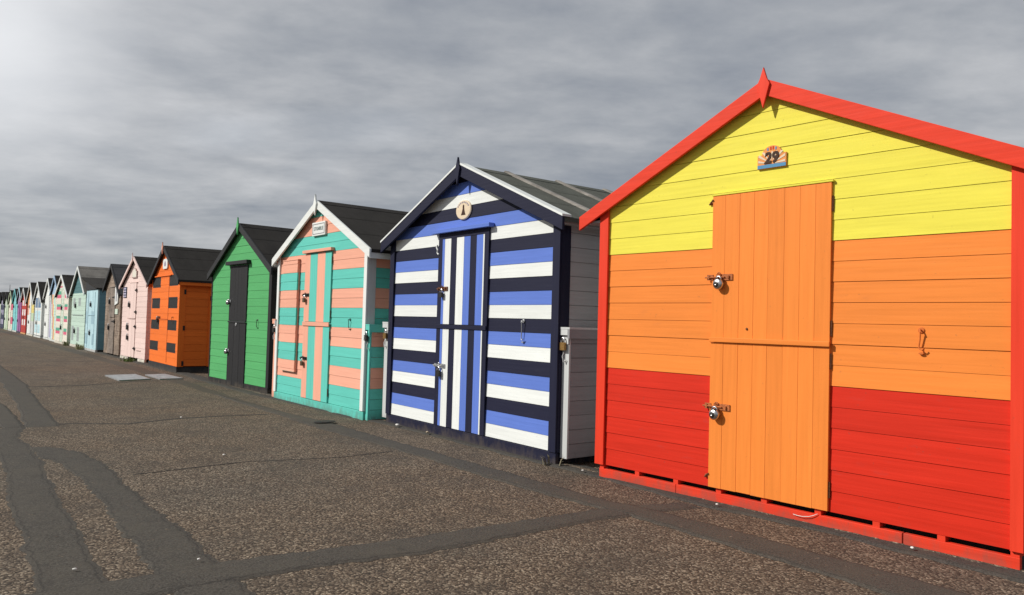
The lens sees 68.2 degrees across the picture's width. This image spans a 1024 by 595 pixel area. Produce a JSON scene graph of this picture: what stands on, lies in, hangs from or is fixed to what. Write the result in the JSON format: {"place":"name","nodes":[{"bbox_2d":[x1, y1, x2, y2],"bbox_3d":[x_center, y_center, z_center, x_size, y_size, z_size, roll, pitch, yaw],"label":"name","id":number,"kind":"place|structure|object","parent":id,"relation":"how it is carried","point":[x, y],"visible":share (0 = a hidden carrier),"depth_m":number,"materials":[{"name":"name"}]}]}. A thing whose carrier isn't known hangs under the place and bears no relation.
{"place":"outdoors","nodes":[
{"label":"outdoors","id":0,"kind":"place"},
{"bbox_2d":[0,328,1023,594],"bbox_3d":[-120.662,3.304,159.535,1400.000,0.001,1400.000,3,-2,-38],"label":"ground","id":1,"kind":"structure","parent":0,"point":[290,500],"depth_m":4.97,"materials":[{"name":"asphalt"}]},
{"bbox_2d":[0,292,5,328],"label":"beach hut","id":2,"kind":"object","parent":1,"relation":"on","point":[2,311],"visible":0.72,"depth_m":48.00,"materials":[{"name":"paint"}]},
{"bbox_2d":[3,292,8,329],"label":"beach hut","id":3,"kind":"object","parent":1,"relation":"on","point":[6,316],"visible":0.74,"depth_m":45.91,"materials":[{"name":"paint"}]},
{"bbox_2d":[4,301,6,327],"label":"door","id":4,"kind":"structure","parent":3,"relation":"in","point":[5,317],"depth_m":46.08,"materials":[{"name":"paint"}]},
{"bbox_2d":[7,290,13,330],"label":"beach hut","id":5,"kind":"object","parent":1,"relation":"on","point":[10,317],"visible":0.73,"depth_m":43.91,"materials":[{"name":"beige paint"}]},
{"bbox_2d":[8,301,10,328],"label":"door","id":6,"kind":"structure","parent":5,"relation":"in","point":[9,319],"depth_m":44.12,"materials":[{"name":"beige paint"}]},
{"bbox_2d":[0,403,23,427],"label":"asphalt patch","id":7,"kind":"object","parent":1,"relation":"on","point":[8,418],"visible":1,"depth_m":8.49,"materials":[{"name":"grey asphalt"}]},
{"bbox_2d":[12,289,17,331],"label":"beach hut","id":8,"kind":"object","parent":1,"relation":"on","point":[15,310],"visible":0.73,"depth_m":42.02,"materials":[{"name":"paint"}]},
{"bbox_2d":[13,300,15,329],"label":"door","id":9,"kind":"structure","parent":8,"relation":"in","point":[14,306],"depth_m":42.14,"materials":[{"name":"paint"}]},
{"bbox_2d":[16,287,27,332],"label":"beach hut","id":10,"kind":"object","parent":1,"relation":"on","point":[18,298],"visible":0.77,"depth_m":40.39,"materials":[{"name":"paint"}]},
{"bbox_2d":[17,301,19,330],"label":"door","id":11,"kind":"structure","parent":10,"relation":"in","point":[18,306],"depth_m":40.52,"materials":[{"name":"purple paint"}]},
{"bbox_2d":[20,288,27,334],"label":"beach hut","id":12,"kind":"object","parent":1,"relation":"on","point":[24,313],"visible":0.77,"depth_m":38.70,"materials":[{"name":"red wood"}]},
{"bbox_2d":[0,365,58,427],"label":"asphalt patch","id":13,"kind":"object","parent":1,"relation":"on","point":[34,412],"visible":1,"depth_m":10.03,"materials":[{"name":"grey asphalt"}]},
{"bbox_2d":[26,282,36,335],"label":"beach hut","id":14,"kind":"object","parent":1,"relation":"on","point":[31,309],"visible":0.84,"depth_m":36.47,"materials":[{"name":"white paint"}]},
{"bbox_2d":[28,296,31,333],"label":"door","id":15,"kind":"structure","parent":14,"relation":"in","point":[29,321],"depth_m":36.63,"materials":[{"name":"white paint"}]},
{"bbox_2d":[33,282,45,337],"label":"beach hut","id":16,"kind":"object","parent":1,"relation":"on","point":[39,311],"visible":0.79,"depth_m":34.35,"materials":[{"name":"white paint"}]},
{"bbox_2d":[43,278,52,339],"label":"beach hut","id":17,"kind":"object","parent":1,"relation":"on","point":[47,314],"visible":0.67,"depth_m":32.32,"materials":[{"name":"white paint"}]},
{"bbox_2d":[44,295,49,336],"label":"door","id":18,"kind":"structure","parent":17,"relation":"in","point":[46,323],"depth_m":32.34,"materials":[{"name":"white paint"}]},
{"bbox_2d":[0,427,107,591],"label":"asphalt patch","id":19,"kind":"object","parent":1,"relation":"on","point":[54,547],"visible":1,"depth_m":4.40,"materials":[{"name":"grey asphalt"}]},
{"bbox_2d":[49,275,59,341],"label":"beach hut","id":20,"kind":"object","parent":1,"relation":"on","point":[56,278],"visible":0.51,"depth_m":30.69,"materials":[{"name":"paint"}]},
{"bbox_2d":[54,275,73,344],"bbox_3d":[-16.029,0.490,29.329,2.625,2.611,3.030,3,-2,-39],"label":"beach hut","id":21,"kind":"object","parent":1,"relation":"on","point":[63,316],"visible":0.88,"depth_m":28.34,"materials":[{"name":"beige paint"}]},
{"bbox_2d":[3,381,143,387],"bbox_3d":[-7.647,1.462,12.591,0.456,0.004,3.577,0,-3,44],"label":"paving joint","id":22,"kind":"object","parent":1,"relation":"on","point":[84,385],"visible":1,"depth_m":12.71,"materials":[{"name":"asphalt"}]},
{"bbox_2d":[74,342,84,349],"bbox_3d":[-14.106,1.570,24.701,0.410,0.248,0.668,3,-2,-38],"label":"weed tuft","id":23,"kind":"object","parent":1,"relation":"on","point":[78,347],"visible":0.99,"depth_m":24.59,"materials":[{"name":"green plant"}]},
{"bbox_2d":[64,361,95,361],"bbox_3d":[-11.910,1.522,17.873,3.669,0.004,0.102,3,-2,-35],"label":"paving joint","id":24,"kind":"object","parent":1,"relation":"on","point":[79,361],"visible":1,"depth_m":18.71,"materials":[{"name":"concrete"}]},
{"bbox_2d":[68,266,108,347],"bbox_3d":[-13.908,0.370,26.702,2.640,2.791,3.040,3,-2,-38],"label":"beach hut","id":25,"kind":"object","parent":1,"relation":"on","point":[78,293],"visible":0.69,"depth_m":25.92,"materials":[{"name":"green paint"}]},
{"bbox_2d":[81,277,105,351],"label":"lean to store","id":26,"kind":"structure","parent":1,"relation":"on","point":[95,318],"depth_m":23.58,"materials":[{"name":"paint"}]},
{"bbox_2d":[102,264,128,355],"bbox_3d":[-10.545,0.395,22.566,2.625,2.646,2.240,3,-2,-39],"label":"beach hut","id":27,"kind":"object","parent":1,"relation":"on","point":[113,313],"visible":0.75,"depth_m":21.69,"materials":[{"name":"wood"}]},
{"bbox_2d":[107,318,114,353],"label":"door","id":28,"kind":"structure","parent":27,"relation":"in","point":[110,327],"depth_m":21.72,"materials":[{"name":"brown wood"}]},
{"bbox_2d":[108,288,114,316],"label":"door","id":29,"kind":"structure","parent":27,"relation":"in","point":[111,301],"depth_m":21.80,"materials":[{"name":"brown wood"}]},
{"bbox_2d":[105,374,149,380],"bbox_3d":[-7.330,1.522,14.428,0.570,0.020,1.450,3,-2,-38],"label":"access cover","id":30,"kind":"object","parent":1,"relation":"on","point":[125,377],"visible":1,"depth_m":14.30,"materials":[{"name":"metal"}]},
{"bbox_2d":[119,356,136,361],"bbox_3d":[-9.793,1.560,19.320,0.376,0.142,0.698,3,-2,-38],"label":"weed tuft","id":31,"kind":"object","parent":1,"relation":"on","point":[127,360],"visible":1,"depth_m":19.20,"materials":[{"name":"green plant"}]},
{"bbox_2d":[0,414,269,427],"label":"paving joint","id":32,"kind":"object","parent":1,"relation":"on","point":[156,420],"visible":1,"depth_m":8.72,"materials":[{"name":"asphalt"}]},
{"bbox_2d":[119,253,157,362],"bbox_3d":[-8.915,0.292,20.502,2.647,2.804,2.643,3,-3,-40],"label":"beach hut","id":33,"kind":"object","parent":1,"relation":"on","point":[136,317],"visible":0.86,"depth_m":19.54,"materials":[{"name":"pink paint"}]},
{"bbox_2d":[125,318,135,356],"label":"door","id":34,"kind":"structure","parent":33,"relation":"in","point":[131,322],"depth_m":19.80,"materials":[{"name":"pink paint"}]},
{"bbox_2d":[126,283,136,317],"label":"door","id":35,"kind":"structure","parent":33,"relation":"in","point":[132,287],"depth_m":19.84,"materials":[{"name":"pink paint"}]},
{"bbox_2d":[0,330,282,411],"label":"asphalt patch","id":36,"kind":"object","parent":1,"relation":"on","point":[185,383],"visible":0.94,"depth_m":17.13,"materials":[{"name":"grey asphalt"}]},
{"bbox_2d":[145,374,182,379],"bbox_3d":[-6.828,1.549,14.825,0.430,0.020,1.250,3,-2,-38],"label":"access cover","id":37,"kind":"object","parent":36,"relation":"on","point":[162,376],"visible":1,"depth_m":14.70,"materials":[{"name":"metal"}]},
{"bbox_2d":[30,447,255,594],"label":"asphalt patch","id":38,"kind":"object","parent":1,"relation":"on","point":[163,543],"visible":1,"depth_m":4.40,"materials":[{"name":"grey asphalt"}]},
{"bbox_2d":[147,242,221,372],"bbox_3d":[-6.844,0.233,17.752,2.647,2.849,2.791,3,-2,-38],"label":"beach hut","id":39,"kind":"object","parent":1,"relation":"on","point":[179,283],"visible":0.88,"depth_m":16.37,"materials":[{"name":"paint"}]},
{"bbox_2d":[207,217,293,393],"bbox_3d":[-3.807,0.138,13.942,2.647,2.951,2.909,3,-3,-41],"label":"beach hut","id":40,"kind":"object","parent":1,"relation":"on","point":[243,272],"visible":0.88,"depth_m":13.00,"materials":[{"name":"green paint"}]},
{"bbox_2d":[224,321,245,387],"bbox_3d":[-4.842,0.973,13.158,0.078,1.131,0.866,3,-3,-41],"label":"door","id":41,"kind":"structure","parent":40,"relation":"in","point":[235,350],"depth_m":13.12,"materials":[{"name":"black paint"}]},
{"bbox_2d":[226,265,248,320],"bbox_3d":[-4.816,-0.078,13.194,0.078,0.964,0.861,3,-3,-41],"label":"door","id":42,"kind":"structure","parent":40,"relation":"in","point":[237,301],"depth_m":13.16,"materials":[{"name":"black paint"}]},
{"bbox_2d":[132,451,392,474],"bbox_3d":[-2.049,1.412,6.538,2.250,0.003,0.164,3,-2,-35],"label":"paving joint","id":43,"kind":"object","parent":1,"relation":"on","point":[253,461],"visible":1,"depth_m":6.48,"materials":[{"name":"asphalt"}]},
{"bbox_2d":[272,194,408,420],"bbox_3d":[-1.722,0.102,11.230,2.647,2.955,3.150,3,-2,-39],"label":"beach hut","id":44,"kind":"object","parent":1,"relation":"on","point":[330,261],"visible":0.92,"depth_m":10.16,"materials":[{"name":"teal paint"}]},
{"bbox_2d":[299,321,330,402],"bbox_3d":[-2.743,0.874,10.453,0.063,1.071,0.902,3,-2,-39],"label":"door","id":45,"kind":"structure","parent":44,"relation":"in","point":[314,362],"depth_m":10.41,"materials":[{"name":"pink paint"}]},
{"bbox_2d":[302,251,332,321],"bbox_3d":[-2.718,-0.142,10.485,0.063,0.953,0.902,3,-2,-39],"label":"door","id":46,"kind":"structure","parent":44,"relation":"in","point":[317,296],"depth_m":10.45,"materials":[{"name":"pink paint"}]},
{"bbox_2d":[21,502,701,594],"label":"asphalt patch","id":47,"kind":"object","parent":1,"relation":"on","point":[175,581],"visible":1,"depth_m":3.95,"materials":[{"name":"grey asphalt"}]},
{"bbox_2d":[380,157,612,463],"bbox_3d":[0.639,0.077,8.859,3.167,2.974,3.385,3,-2,-37],"label":"beach hut","id":48,"kind":"object","parent":1,"relation":"on","point":[490,327],"visible":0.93,"depth_m":7.54,"materials":[{"name":"white paint"}]},
{"bbox_2d":[433,329,481,434],"bbox_3d":[-0.599,0.859,7.963,0.063,1.048,0.896,3,-2,-37],"label":"door","id":49,"kind":"structure","parent":48,"relation":"in","point":[460,354],"depth_m":7.91,"materials":[{"name":"blue paint"}]},
{"bbox_2d":[436,234,485,329],"bbox_3d":[-0.537,-0.153,7.961,0.059,0.974,0.935,3,-2,-37],"label":"door","id":50,"kind":"structure","parent":48,"relation":"in","point":[461,290],"depth_m":7.94,"materials":[{"name":"blue paint"}]},
{"bbox_2d":[95,352,1023,582],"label":"bitumen fillet","id":51,"kind":"object","parent":1,"relation":"on","point":[1005,573],"visible":0.52,"depth_m":5.14,"materials":[{"name":"asphalt"}]},
{"bbox_2d":[540,454,565,465],"bbox_3d":[0.348,1.435,6.656,0.118,0.097,0.224,3,-3,-44],"label":"weed tuft","id":52,"kind":"object","parent":51,"relation":"on","point":[548,460],"visible":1,"depth_m":6.69,"materials":[{"name":"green plant"}]},
{"bbox_2d":[214,394,970,594],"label":"asphalt patch","id":53,"kind":"object","parent":1,"relation":"on","point":[877,580],"visible":0.98,"depth_m":4.63,"materials":[{"name":"grey asphalt"}]},
{"bbox_2d":[314,420,335,422],"bbox_3d":[-2.215,1.465,8.943,0.276,0.007,0.190,3,-2,-38],"label":"stopcock cover","id":54,"kind":"object","parent":53,"relation":"on","point":[324,421],"visible":1,"depth_m":8.91,"materials":[{"name":"metal"}]},
{"bbox_2d":[229,385,1023,571],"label":"dust line","id":55,"kind":"object","parent":1,"relation":"on","point":[968,559],"visible":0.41,"depth_m":4.72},
{"bbox_2d":[579,67,1023,569],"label":"beach hut","id":56,"kind":"object","parent":1,"relation":"on","point":[810,303],"visible":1,"depth_m":4.84,"materials":[{"name":"red paint"}]},
{"bbox_2d":[703,337,831,510],"bbox_3d":[1.684,0.817,5.119,0.082,1.070,0.935,3,-3,-41],"label":"door","id":57,"kind":"structure","parent":56,"relation":"in","point":[769,405],"depth_m":5.08,"materials":[{"name":"orange paint"}]},
{"bbox_2d":[705,182,833,343],"bbox_3d":[1.713,-0.220,5.153,0.082,1.033,0.935,3,-3,-41],"label":"door","id":58,"kind":"structure","parent":56,"relation":"in","point":[771,277],"depth_m":5.12,"materials":[{"name":"orange paint"}]},
{"bbox_2d":[0,0,1023,291],"label":"sky","id":59,"kind":"structure","parent":0,"point":[127,127],"materials":[{"name":"grey"}]}
]}

